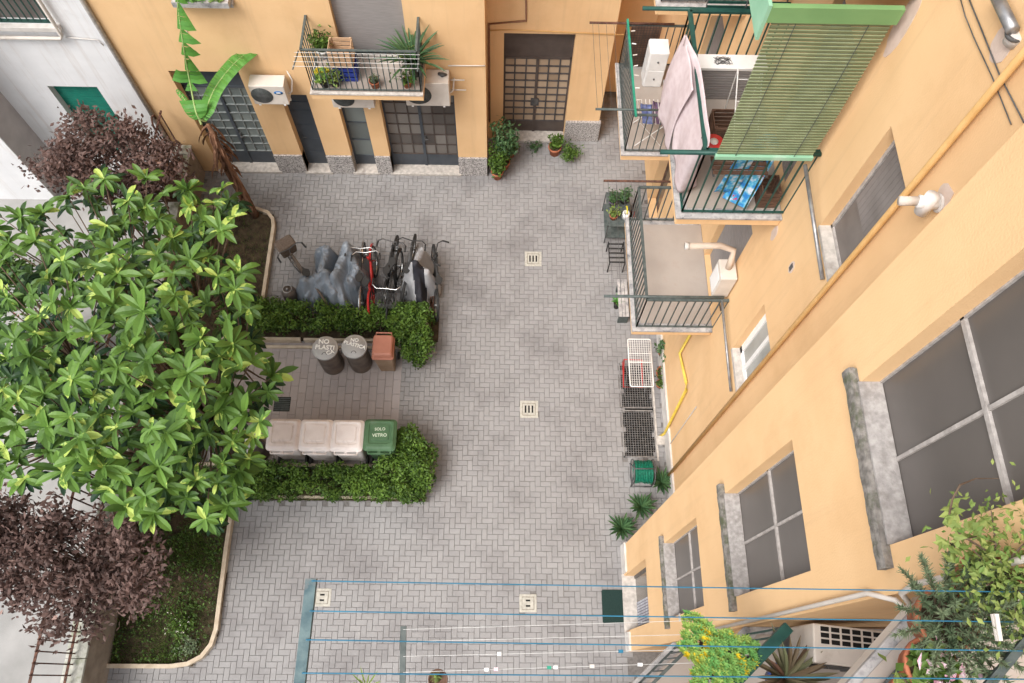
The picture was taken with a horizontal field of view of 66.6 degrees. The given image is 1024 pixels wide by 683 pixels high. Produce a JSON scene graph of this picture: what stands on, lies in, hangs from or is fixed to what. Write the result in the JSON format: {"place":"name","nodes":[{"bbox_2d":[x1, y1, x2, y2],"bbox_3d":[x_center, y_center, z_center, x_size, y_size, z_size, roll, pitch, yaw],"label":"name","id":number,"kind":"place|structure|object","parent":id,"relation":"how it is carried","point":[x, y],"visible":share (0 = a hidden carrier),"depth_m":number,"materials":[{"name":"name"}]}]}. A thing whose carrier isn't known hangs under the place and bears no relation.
{"place":"outdoors","nodes":[
{"label":"outdoors","id":0,"kind":"place"},
{"bbox_2d":[0,173,163,682],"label":"neighbour yard","id":1,"kind":"structure","parent":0,"point":[17,652],"depth_m":14.50,"materials":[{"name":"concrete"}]},
{"bbox_2d":[0,0,172,199],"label":"apartment building","id":2,"kind":"structure","parent":0,"point":[41,81],"depth_m":15.00,"materials":[{"name":"white paint"}]},
{"bbox_2d":[0,0,50,22],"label":"window","id":3,"kind":"structure","parent":2,"relation":"in","point":[19,9],"depth_m":13.49,"materials":[{"name":"metal"}]},
{"bbox_2d":[0,0,62,40],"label":"balcony","id":4,"kind":"structure","parent":2,"relation":"attached to","point":[51,20],"depth_m":13.79,"materials":[{"name":"white concrete"}]},
{"bbox_2d":[79,0,174,151],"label":"drainpipe","id":5,"kind":"object","parent":2,"relation":"attached to","point":[93,18],"depth_m":14.35,"materials":[{"name":"metal"}]},
{"bbox_2d":[110,217,426,669],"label":"grass","id":6,"kind":"structure","parent":0,"point":[197,557],"depth_m":13.95,"materials":[{"name":"green plant"}]},
{"bbox_2d":[0,482,180,664],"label":"plum tree","id":7,"kind":"object","parent":6,"relation":"on","point":[92,575],"visible":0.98,"depth_m":11.44,"materials":[{"name":"purple plant"}]},
{"bbox_2d":[0,163,298,535],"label":"loquat tree","id":8,"kind":"object","parent":6,"relation":"on","point":[171,409],"visible":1,"depth_m":10.86,"materials":[{"name":"green plant"}]},
{"bbox_2d":[162,604,196,643],"bbox_3d":[-5.734,4.876,13.448,0.575,0.546,0.650,1,66,-1],"label":"rose bush","id":9,"kind":"object","parent":6,"relation":"on","point":[181,623],"visible":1,"depth_m":13.40,"materials":[{"name":"green plant"}]},
{"bbox_2d":[226,422,438,504],"bbox_3d":[-3.365,2.269,14.449,4.032,0.954,1.528,1,66,-1],"label":"hedge","id":10,"kind":"object","parent":6,"relation":"on","point":[409,475],"visible":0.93,"depth_m":14.24,"materials":[{"name":"green plant"}]},
{"bbox_2d":[208,342,402,463],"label":"bin yard paving","id":11,"kind":"structure","parent":0,"point":[295,388],"depth_m":15.52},
{"bbox_2d":[265,419,308,462],"bbox_3d":[-4.152,1.902,14.544,0.597,1.036,0.655,1,66,-1],"label":"wheelie bin","id":12,"kind":"object","parent":11,"relation":"on","point":[282,441],"visible":0.89,"depth_m":14.10,"materials":[{"name":"plastic"}]},
{"bbox_2d":[298,420,338,463],"bbox_3d":[-3.567,1.913,14.551,0.597,1.036,0.655,1,66,-1],"label":"wheelie bin","id":13,"kind":"object","parent":11,"relation":"on","point":[315,440],"visible":0.94,"depth_m":14.10,"materials":[{"name":"plastic"}]},
{"bbox_2d":[312,336,344,374],"bbox_3d":[-3.592,0.294,15.325,0.496,0.907,0.498,-34,71,-15],"label":"metal bin","id":14,"kind":"object","parent":11,"relation":"on","point":[326,352],"visible":1,"depth_m":14.97,"materials":[{"name":"grey metal"}]},
{"bbox_2d":[330,420,369,463],"bbox_3d":[-3.002,1.924,14.558,0.597,1.036,0.655,1,66,-1],"label":"wheelie bin","id":15,"kind":"object","parent":11,"relation":"on","point":[347,436],"visible":0.95,"depth_m":14.12,"materials":[{"name":"plastic"}]},
{"bbox_2d":[341,335,371,372],"bbox_3d":[-3.037,0.263,15.350,0.496,0.907,0.498,-34,71,-15],"label":"metal bin","id":16,"kind":"object","parent":11,"relation":"on","point":[355,350],"visible":1,"depth_m":15.00,"materials":[{"name":"grey metal"}]},
{"bbox_2d":[363,419,399,463],"bbox_3d":[-2.407,1.912,14.574,0.597,1.039,0.655,1,66,-1],"label":"wheelie bin","id":17,"kind":"object","parent":11,"relation":"on","point":[379,437],"visible":0.95,"depth_m":14.12,"materials":[{"name":"green plastic"}]},
{"bbox_2d":[371,332,399,370],"bbox_3d":[-2.486,0.237,15.349,0.440,0.950,0.559,1,66,-1],"label":"food waste bin","id":18,"kind":"object","parent":11,"relation":"on","point":[383,353],"visible":1,"depth_m":14.95,"materials":[{"name":"brown plastic"}]},
{"bbox_2d":[294,578,317,682],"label":"steel bar","id":19,"kind":"object","parent":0,"point":[305,633],"visible":1,"depth_m":3.25,"materials":[{"name":"metal"}]},
{"bbox_2d":[310,610,1012,622],"bbox_3d":[0.718,1.167,3.303,3.137,0.024,0.005,1,66,-1],"label":"clothes line","id":20,"kind":"object","parent":19,"relation":"attached to","point":[650,616],"visible":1,"depth_m":3.31,"materials":[{"name":"plastic"}]},
{"bbox_2d":[302,672,1023,679],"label":"clothes line","id":21,"kind":"object","parent":19,"relation":"attached to","point":[666,676],"visible":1,"depth_m":3.22,"materials":[{"name":"plastic"}]},
{"bbox_2d":[306,639,1022,651],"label":"clothes line","id":22,"kind":"object","parent":19,"relation":"attached to","point":[656,645],"visible":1,"depth_m":3.26,"materials":[{"name":"plastic"}]},
{"bbox_2d":[312,580,1023,592],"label":"clothes line","id":23,"kind":"object","parent":19,"relation":"attached to","point":[649,586],"visible":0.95,"depth_m":3.36,"materials":[{"name":"plastic"}]},
{"bbox_2d":[176,209,438,341],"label":"garden soil","id":24,"kind":"structure","parent":0,"point":[260,228],"depth_m":16.61,"materials":[{"name":"brown soil"}]},
{"bbox_2d":[11,99,208,229],"bbox_3d":[-7.422,-3.110,15.241,4.030,3.632,2.543,19,67,7],"label":"plum tree","id":25,"kind":"object","parent":24,"relation":"on","point":[75,160],"visible":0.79,"depth_m":14.10,"materials":[{"name":"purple plant"}]},
{"bbox_2d":[172,0,258,218],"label":"banana plant","id":26,"kind":"object","parent":24,"relation":"on","point":[227,72],"visible":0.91,"depth_m":14.15,"materials":[{"name":"green plant"}]},
{"bbox_2d":[333,55,359,81],"bbox_3d":[-2.988,-4.945,14.043,0.400,0.350,0.350,1,66,-1],"label":"crate","id":27,"kind":"object","parent":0,"point":[351,73],"visible":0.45,"depth_m":13.99,"materials":[{"name":"blue plastic"}]},
{"bbox_2d":[327,37,354,67],"bbox_3d":[-3.001,-5.079,13.686,0.400,0.390,0.350,1,66,-1],"label":"crate","id":28,"kind":"object","parent":27,"relation":"on","point":[333,40],"visible":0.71,"depth_m":13.65,"materials":[{"name":"brown wood"}]},
{"bbox_2d":[107,94,668,682],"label":"paving","id":29,"kind":"structure","parent":0,"point":[499,426],"depth_m":15.01,"materials":[{"name":"grey stone"}]},
{"bbox_2d":[106,516,233,668],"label":"kerb","id":30,"kind":"structure","parent":29,"relation":"on","point":[219,607],"depth_m":13.63,"materials":[{"name":"concrete"}]},
{"bbox_2d":[197,205,275,304],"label":"kerb","id":31,"kind":"structure","parent":29,"relation":"on","point":[269,255],"depth_m":16.66,"materials":[{"name":"concrete"}]},
{"bbox_2d":[273,235,328,305],"bbox_3d":[-4.261,-1.391,15.970,0.612,1.052,1.771,-35,72,-15],"label":"bicycle","id":32,"kind":"object","parent":29,"relation":"on","point":[285,247],"visible":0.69,"depth_m":15.68,"materials":[{"name":"black metal"}]},
{"bbox_2d":[296,269,338,313],"bbox_3d":[-3.892,-1.110,15.804,1.188,1.026,0.946,1,66,-1],"label":"bicycle cover","id":33,"kind":"object","parent":32,"relation":"on","point":[308,285],"visible":0.63,"depth_m":15.61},
{"bbox_2d":[315,245,338,272],"bbox_3d":[-3.833,-1.489,16.013,0.638,0.996,0.990,1,66,-1],"label":"bicycle cover","id":34,"kind":"object","parent":32,"relation":"on","point":[326,256],"visible":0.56,"depth_m":15.77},
{"bbox_2d":[216,294,436,369],"bbox_3d":[-3.679,-0.245,15.547,4.477,0.933,1.485,1,66,-1],"label":"hedge","id":35,"kind":"object","parent":29,"relation":"on","point":[409,316],"visible":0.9,"depth_m":15.47,"materials":[{"name":"green plant"}]},
{"bbox_2d":[344,239,374,317],"bbox_3d":[-3.082,-1.335,15.971,0.612,1.052,1.771,0,66,-5],"label":"bicycle","id":36,"kind":"object","parent":29,"relation":"on","point":[358,276],"visible":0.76,"depth_m":15.68,"materials":[{"name":"metal"}]},
{"bbox_2d":[330,241,377,312],"bbox_3d":[-3.342,-1.365,15.909,1.078,1.106,1.562,1,66,-1],"label":"bicycle cover","id":37,"kind":"object","parent":36,"relation":"on","point":[344,282],"visible":0.79,"depth_m":15.66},
{"bbox_2d":[350,243,381,314],"bbox_3d":[-2.887,-1.252,15.940,0.612,1.052,1.771,-3,67,2],"label":"bicycle","id":38,"kind":"object","parent":29,"relation":"on","point":[365,281],"visible":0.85,"depth_m":15.96,"materials":[{"name":"black metal"}]},
{"bbox_2d":[86,0,657,175],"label":"apartment building","id":39,"kind":"structure","parent":29,"relation":"on","point":[543,85],"depth_m":15.43,"materials":[{"name":"orange paint"}]},
{"bbox_2d":[171,0,230,8],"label":"window box","id":40,"kind":"object","parent":39,"relation":"on","point":[225,4],"visible":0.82,"depth_m":12.97,"materials":[{"name":"grey stone"}]},
{"bbox_2d":[174,71,275,162],"bbox_3d":[-5.845,-4.651,16.163,1.320,3.070,0.121,1,66,-1],"label":"door","id":41,"kind":"structure","parent":39,"relation":"in","point":[234,115],"depth_m":16.32,"materials":[{"name":"grey paint"}]},
{"bbox_2d":[248,71,292,105],"bbox_3d":[-4.559,-4.786,14.947,0.763,0.855,0.409,1,66,-1],"label":"air conditioner","id":42,"kind":"object","parent":39,"relation":"attached to","point":[269,89],"visible":1,"depth_m":14.64,"materials":[{"name":"beige metal"}]},
{"bbox_2d":[288,95,327,162],"bbox_3d":[-4.311,-4.524,16.466,0.520,2.470,0.120,1,66,-1],"label":"door","id":43,"kind":"structure","parent":39,"relation":"in","point":[299,107],"depth_m":16.53,"materials":[{"name":"grey paint"}]},
{"bbox_2d":[307,24,332,59],"bbox_3d":[-3.348,-5.250,13.721,0.453,0.570,0.517,1,66,-1],"label":"potted plant","id":44,"kind":"object","parent":39,"relation":"on","point":[319,41],"visible":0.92,"depth_m":13.60,"materials":[{"name":"green plant"}]},
{"bbox_2d":[331,99,375,108],"bbox_3d":[-2.997,-4.745,15.027,0.897,0.855,0.409,1,66,-1],"label":"air conditioner","id":45,"kind":"object","parent":39,"relation":"attached to","point":[348,103],"visible":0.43,"depth_m":14.95,"materials":[{"name":"beige metal"}]},
{"bbox_2d":[341,107,375,163],"bbox_3d":[-3.242,-4.523,16.505,0.500,2.440,0.062,1,66,-1],"label":"door","id":46,"kind":"structure","parent":39,"relation":"in","point":[355,119],"depth_m":16.69,"materials":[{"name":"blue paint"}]},
{"bbox_2d":[370,25,447,84],"bbox_3d":[-1.812,-5.037,13.798,1.433,0.917,1.293,1,66,-1],"label":"potted plant","id":47,"kind":"object","parent":39,"relation":"on","point":[402,45],"visible":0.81,"depth_m":13.73,"materials":[{"name":"green plant"}]},
{"bbox_2d":[381,95,458,165],"bbox_3d":[-1.907,-4.494,16.486,1.490,2.540,0.121,1,66,-1],"label":"door","id":48,"kind":"structure","parent":39,"relation":"in","point":[417,135],"depth_m":16.64,"materials":[{"name":"grey paint"}]},
{"bbox_2d":[406,69,454,106],"bbox_3d":[-1.554,-4.813,14.906,0.937,0.986,0.469,1,66,-1],"label":"air conditioner","id":49,"kind":"object","parent":39,"relation":"attached to","point":[437,91],"visible":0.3,"depth_m":14.65,"materials":[{"name":"beige metal"}]},
{"bbox_2d":[503,33,574,131],"bbox_3d":[0.518,-5.517,16.633,1.400,3.100,0.068,1,66,-1],"label":"door","id":50,"kind":"structure","parent":39,"relation":"in","point":[536,66],"depth_m":16.51,"materials":[{"name":"brown paint"}]},
{"bbox_2d":[372,248,403,319],"bbox_3d":[-2.419,-1.190,15.921,0.612,1.052,1.771,5,66,4],"label":"bicycle","id":51,"kind":"object","parent":29,"relation":"on","point":[392,261],"visible":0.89,"depth_m":15.65,"materials":[{"name":"black metal"}]},
{"bbox_2d":[376,235,406,308],"bbox_3d":[-2.524,-1.506,16.059,0.612,1.052,1.742,10,67,-3],"label":"bicycle","id":52,"kind":"object","parent":29,"relation":"on","point":[386,270],"visible":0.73,"depth_m":15.87,"materials":[{"name":"black metal"}]},
{"bbox_2d":[396,234,425,301],"bbox_3d":[-2.133,-1.534,16.080,0.612,1.052,1.742,10,66,-4],"label":"bicycle","id":53,"kind":"object","parent":29,"relation":"on","point":[406,270],"visible":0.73,"depth_m":15.84,"materials":[{"name":"black metal"}]},
{"bbox_2d":[400,247,440,312],"bbox_3d":[-1.867,-1.373,15.913,0.859,1.101,1.317,24,68,9],"label":"bicycle cover","id":54,"kind":"object","parent":53,"relation":"on","point":[419,278],"visible":0.86,"depth_m":15.76,"materials":[{"name":"grey fabric"}]},
{"bbox_2d":[431,240,448,321],"bbox_3d":[-1.507,-1.302,16.005,0.409,1.052,1.742,-1,66,-12],"label":"bicycle","id":55,"kind":"object","parent":29,"relation":"on","point":[436,275],"visible":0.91,"depth_m":15.80,"materials":[{"name":"black metal"}]},
{"bbox_2d":[487,140,508,179],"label":"potted plant","id":56,"kind":"object","parent":29,"relation":"on","point":[497,161],"visible":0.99,"depth_m":17.00,"materials":[{"name":"green plant"}]},
{"bbox_2d":[489,115,520,169],"bbox_3d":[-0.155,-4.299,17.002,0.702,1.626,0.694,1,66,-1],"label":"potted plant","id":57,"kind":"object","parent":29,"relation":"on","point":[509,142],"visible":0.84,"depth_m":16.73,"materials":[{"name":"green plant"}]},
{"bbox_2d":[519,594,536,611],"bbox_3d":[0.287,4.702,13.992,0.310,0.044,0.310,1,66,-1],"label":"drain cover","id":58,"kind":"object","parent":29,"relation":"on","point":[527,602],"visible":1,"depth_m":13.98,"materials":[{"name":"concrete"}]},
{"bbox_2d":[601,590,623,622],"bbox_3d":[1.806,4.753,13.979,0.380,0.016,0.570,1,66,-1],"label":"door mat","id":59,"kind":"object","parent":29,"relation":"on","point":[612,602],"depth_m":13.98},
{"bbox_2d":[602,192,630,243],"bbox_3d":[2.253,-2.668,16.847,0.500,0.700,0.850,1,66,-1],"label":"plant stand","id":60,"kind":"object","parent":29,"relation":"on","point":[613,229],"visible":0.59,"depth_m":16.66,"materials":[{"name":"grey metal"}]},
{"bbox_2d":[607,512,637,540],"bbox_3d":[2.044,3.410,14.351,0.572,0.302,0.546,1,66,-1],"label":"agave","id":61,"kind":"object","parent":29,"relation":"on","point":[622,526],"visible":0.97,"depth_m":14.36,"materials":[{"name":"green plant"}]},
{"bbox_2d":[619,351,658,460],"bbox_3d":[2.511,1.258,15.527,0.680,0.040,2.300,1,66,-1],"label":"window well grate","id":62,"kind":"object","parent":29,"relation":"on","point":[639,423],"visible":0.91,"depth_m":15.44,"materials":[{"name":"metal"}]},
{"bbox_2d":[622,339,653,396],"bbox_3d":[2.461,0.571,15.352,0.464,0.855,1.004,1,66,-1],"label":"drying rack","id":63,"kind":"object","parent":62,"relation":"on","point":[640,362],"visible":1,"depth_m":14.99,"materials":[{"name":"white metal"}]},
{"bbox_2d":[627,492,656,520],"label":"agave","id":64,"kind":"object","parent":29,"relation":"on","point":[642,505],"visible":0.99,"depth_m":14.54,"materials":[{"name":"green plant"}]},
{"bbox_2d":[629,459,655,486],"bbox_3d":[2.468,2.466,14.722,0.411,0.517,0.492,1,66,-1],"label":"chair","id":65,"kind":"object","parent":29,"relation":"on","point":[644,472],"visible":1,"depth_m":14.55,"materials":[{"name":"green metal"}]},
{"bbox_2d":[615,0,1023,651],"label":"apartment building","id":66,"kind":"structure","parent":29,"relation":"on","point":[869,420],"depth_m":6.34,"materials":[{"name":"orange paint"}]},
{"bbox_2d":[634,567,648,626],"bbox_3d":[2.263,4.253,12.965,0.050,2.180,0.940,1,66,-1],"label":"door","id":67,"kind":"structure","parent":66,"relation":"in","point":[641,578],"depth_m":13.43,"materials":[{"name":"grey metal"}]},
{"bbox_2d":[624,25,661,66],"bbox_3d":[2.282,-5.163,13.614,0.520,0.980,0.033,1,66,-1],"label":"screen","id":68,"kind":"object","parent":66,"relation":"on","point":[641,36],"visible":0.53,"depth_m":13.45,"materials":[{"name":"brown wicker"}]},
{"bbox_2d":[641,39,669,86],"bbox_3d":[2.493,-4.839,13.581,0.332,0.810,0.352,1,66,-1],"label":"cabinet","id":69,"kind":"object","parent":66,"relation":"on","point":[655,61],"visible":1,"depth_m":13.38,"materials":[{"name":"white paint"}]},
{"bbox_2d":[604,295,724,298],"bbox_3d":[2.171,-0.639,11.120,1.720,0.044,0.044,1,66,-1],"label":"clothes pole","id":70,"kind":"object","parent":66,"relation":"attached to","point":[663,296],"visible":1,"depth_m":11.10,"materials":[{"name":"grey metal"}]},
{"bbox_2d":[658,35,692,148],"bbox_3d":[1.862,-2.816,8.943,0.127,1.105,0.777,-3,67,-3],"label":"bedsheet","id":71,"kind":"object","parent":66,"relation":"hanging from","point":[677,89],"visible":1,"depth_m":8.80,"materials":[{"name":"white fabric"}]},
{"bbox_2d":[658,525,703,628],"bbox_3d":[2.176,2.904,9.776,0.235,1.980,1.214,1,66,-1],"label":"window","id":72,"kind":"structure","parent":66,"relation":"in","point":[680,566],"depth_m":10.36,"materials":[{"name":"grey wood"}]},
{"bbox_2d":[672,35,709,192],"bbox_3d":[1.956,-2.457,8.750,0.259,1.156,1.480,-8,67,-5],"label":"bedsheet","id":73,"kind":"object","parent":66,"relation":"hanging from","point":[687,135],"visible":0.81,"depth_m":8.50,"materials":[{"name":"white fabric"}]},
{"bbox_2d":[684,242,736,310],"bbox_3d":[2.740,-0.972,11.032,0.873,1.200,0.370,18,67,7],"label":"water heater","id":74,"kind":"object","parent":66,"relation":"attached to","point":[723,278],"visible":0.94,"depth_m":10.74,"materials":[{"name":"beige metal"}]},
{"bbox_2d":[708,109,743,137],"bbox_3d":[2.556,-2.569,9.361,0.350,0.340,0.300,1,66,-1],"label":"crate","id":75,"kind":"object","parent":66,"relation":"on","point":[718,125],"visible":0.37,"depth_m":9.32,"materials":[{"name":"brown wood"}]},
{"bbox_2d":[698,54,767,98],"bbox_3d":[2.620,-3.225,9.533,0.830,0.550,0.220,1,66,-1],"label":"storage chest","id":76,"kind":"object","parent":66,"relation":"on","point":[718,79],"visible":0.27,"depth_m":9.35,"materials":[{"name":"white paint"}]},
{"bbox_2d":[710,156,767,177],"bbox_3d":[2.487,-1.917,8.531,0.600,0.040,0.260,1,66,-1],"label":"rail tray","id":77,"kind":"object","parent":66,"relation":"attached to","point":[761,166],"visible":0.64,"depth_m":8.50,"materials":[{"name":"brown wood"}]},
{"bbox_2d":[714,160,753,192],"bbox_3d":[2.474,-1.838,8.668,0.253,0.757,0.115,1,66,-1],"label":"towel","id":78,"kind":"object","parent":77,"relation":"hanging from","point":[732,179],"visible":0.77,"depth_m":8.71,"materials":[{"name":"blue fabric"}]},
{"bbox_2d":[660,149,821,156],"bbox_3d":[2.341,-1.929,7.977,1.650,0.052,0.052,1,66,-1],"label":"clothes pole","id":79,"kind":"object","parent":66,"relation":"attached to","point":[694,152],"visible":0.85,"depth_m":7.95,"materials":[{"name":"green metal"}]},
{"bbox_2d":[722,134,778,207],"bbox_3d":[2.709,-1.937,8.729,0.301,0.900,0.433,33,70,12],"label":"ironing board","id":80,"kind":"object","parent":66,"relation":"on","point":[751,185],"visible":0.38,"depth_m":8.90,"materials":[{"name":"blue fabric"}]},
{"bbox_2d":[731,314,769,390],"bbox_3d":[3.191,0.134,10.217,0.172,1.460,0.670,1,66,-1],"label":"window","id":81,"kind":"structure","parent":66,"relation":"in","point":[746,358],"depth_m":10.52,"materials":[{"name":"white paint"}]},
{"bbox_2d":[716,450,810,611],"bbox_3d":[2.236,1.651,6.870,0.234,2.050,1.234,1,66,-1],"label":"window","id":82,"kind":"structure","parent":66,"relation":"in","point":[763,535],"depth_m":7.16,"materials":[{"name":"grey glass"}]},
{"bbox_2d":[754,175,781,207],"bbox_3d":[2.967,-1.743,9.038,0.220,0.290,0.270,1,66,-1],"label":"crate","id":83,"kind":"object","parent":66,"relation":"on","point":[769,191],"visible":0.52,"depth_m":9.02,"materials":[{"name":"brown wood"}]},
{"bbox_2d":[714,23,890,160],"bbox_3d":[2.592,-2.230,7.165,1.000,1.799,0.058,1,66,-1],"label":"roller blind","id":84,"kind":"object","parent":66,"relation":"hanging from","point":[817,108],"visible":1,"depth_m":7.04,"materials":[{"name":"green wood"}]},
{"bbox_2d":[714,591,904,629],"bbox_3d":[2.255,2.435,6.576,0.325,4.464,0.046,39,71,15],"label":"downpipe","id":85,"kind":"object","parent":66,"relation":"attached to","point":[895,600],"visible":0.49,"depth_m":5.42,"materials":[{"name":"beige metal"}]},
{"bbox_2d":[803,164,824,279],"bbox_3d":[3.084,-1.228,7.966,0.044,0.333,1.199,-4,67,-3],"label":"clothes pole","id":86,"kind":"object","parent":66,"relation":"attached to","point":[813,221],"visible":1,"depth_m":7.95,"materials":[{"name":"metal"}]},
{"bbox_2d":[632,596,1023,682],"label":"corner balconies","id":87,"kind":"structure","parent":66,"relation":"attached to","point":[869,663],"depth_m":4.39,"materials":[{"name":"beige concrete"}]},
{"bbox_2d":[675,609,762,682],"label":"potted plant","id":88,"kind":"object","parent":87,"relation":"on","point":[715,661],"visible":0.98,"depth_m":6.05,"materials":[{"name":"green plant"}]},
{"bbox_2d":[759,623,837,682],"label":"potted plant","id":89,"kind":"object","parent":87,"relation":"on","point":[788,665],"visible":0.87,"depth_m":6.26,"materials":[{"name":"green plant"}]},
{"bbox_2d":[782,623,882,671],"bbox_3d":[2.816,2.592,6.680,0.825,1.050,0.429,6,67,1],"label":"air conditioner","id":90,"kind":"object","parent":87,"relation":"on","point":[822,635],"visible":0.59,"depth_m":6.26,"materials":[{"name":"beige metal"}]},
{"bbox_2d":[878,642,962,682],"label":"potted plant","id":91,"kind":"object","parent":87,"relation":"on","point":[900,666],"visible":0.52,"depth_m":3.49,"materials":[{"name":"green plant"}]},
{"bbox_2d":[898,626,984,682],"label":"potted plant","id":92,"kind":"object","parent":87,"relation":"on","point":[922,661],"visible":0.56,"depth_m":3.45,"materials":[{"name":"green plant"}]},
{"bbox_2d":[888,540,1023,682],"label":"potted plant","id":93,"kind":"object","parent":87,"relation":"on","point":[931,605],"visible":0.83,"depth_m":3.39,"materials":[{"name":"green plant"}]},
{"bbox_2d":[905,458,1023,677],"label":"potted plant","id":94,"kind":"object","parent":87,"relation":"on","point":[979,567],"visible":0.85,"depth_m":3.38,"materials":[{"name":"green plant"}]},
{"bbox_2d":[933,478,998,568],"bbox_3d":[2.024,0.807,3.424,0.315,0.274,0.357,1,66,-1],"label":"climbing vine","id":95,"kind":"object","parent":94,"relation":"attached to","point":[950,519],"visible":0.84,"depth_m":3.43,"materials":[{"name":"green plant"}]},
{"bbox_2d":[667,46,1023,475],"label":"downpipe","id":96,"kind":"object","parent":66,"relation":"attached to","point":[993,89],"visible":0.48,"depth_m":6.51,"materials":[{"name":"metal"}]},
{"bbox_2d":[817,140,904,281],"bbox_3d":[3.259,-1.188,7.177,0.182,1.610,0.670,1,66,-1],"label":"window","id":97,"kind":"structure","parent":66,"relation":"in","point":[883,185],"depth_m":7.33,"materials":[{"name":"grey glass"}]},
{"bbox_2d":[897,190,944,216],"bbox_3d":[3.049,-1.038,5.824,0.310,0.201,0.148,1,66,-1],"label":"flue pipe","id":98,"kind":"object","parent":66,"relation":"attached to","point":[928,202],"visible":0.99,"depth_m":5.79,"materials":[{"name":"white paint"}]},
{"bbox_2d":[842,270,1023,569],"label":"window","id":99,"kind":"structure","parent":66,"relation":"in","point":[938,421],"depth_m":4.27,"materials":[{"name":"grey glass"}]},
{"bbox_2d":[898,555,1023,605],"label":"downpipe","id":100,"kind":"object","parent":66,"relation":"attached to","point":[907,600],"visible":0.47,"depth_m":4.13,"materials":[{"name":"beige metal"}]},
{"bbox_2d":[1002,31,1021,49],"bbox_3d":[3.211,-1.945,4.990,0.144,0.090,0.128,1,66,-1],"label":"wall bracket","id":101,"kind":"object","parent":66,"relation":"attached to","point":[1012,41],"depth_m":4.96,"materials":[{"name":"white metal"}]},
{"bbox_2d":[990,0,1019,34],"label":"downpipe","id":102,"kind":"object","parent":101,"relation":"attached to","point":[1006,16],"visible":1,"depth_m":4.95,"materials":[{"name":"metal"}]},
{"bbox_2d":[399,626,406,682],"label":"steel bar","id":103,"kind":"object","parent":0,"point":[402,678],"visible":1,"depth_m":6.09,"materials":[{"name":"grey metal"}]},
{"bbox_2d":[615,279,629,322],"bbox_3d":[2.287,-0.815,16.192,0.220,0.425,0.850,1,66,-1],"label":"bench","id":104,"kind":"object","parent":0,"point":[623,316],"visible":0.87,"depth_m":16.03,"materials":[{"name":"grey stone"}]},
{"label":"ground","id":105,"kind":"structure","parent":0,"visible":0},
{"bbox_2d":[28,110,204,682],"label":"boundary wall","id":106,"kind":"structure","parent":105,"relation":"on","point":[85,662],"depth_m":13.19,"materials":[{"name":"concrete"}]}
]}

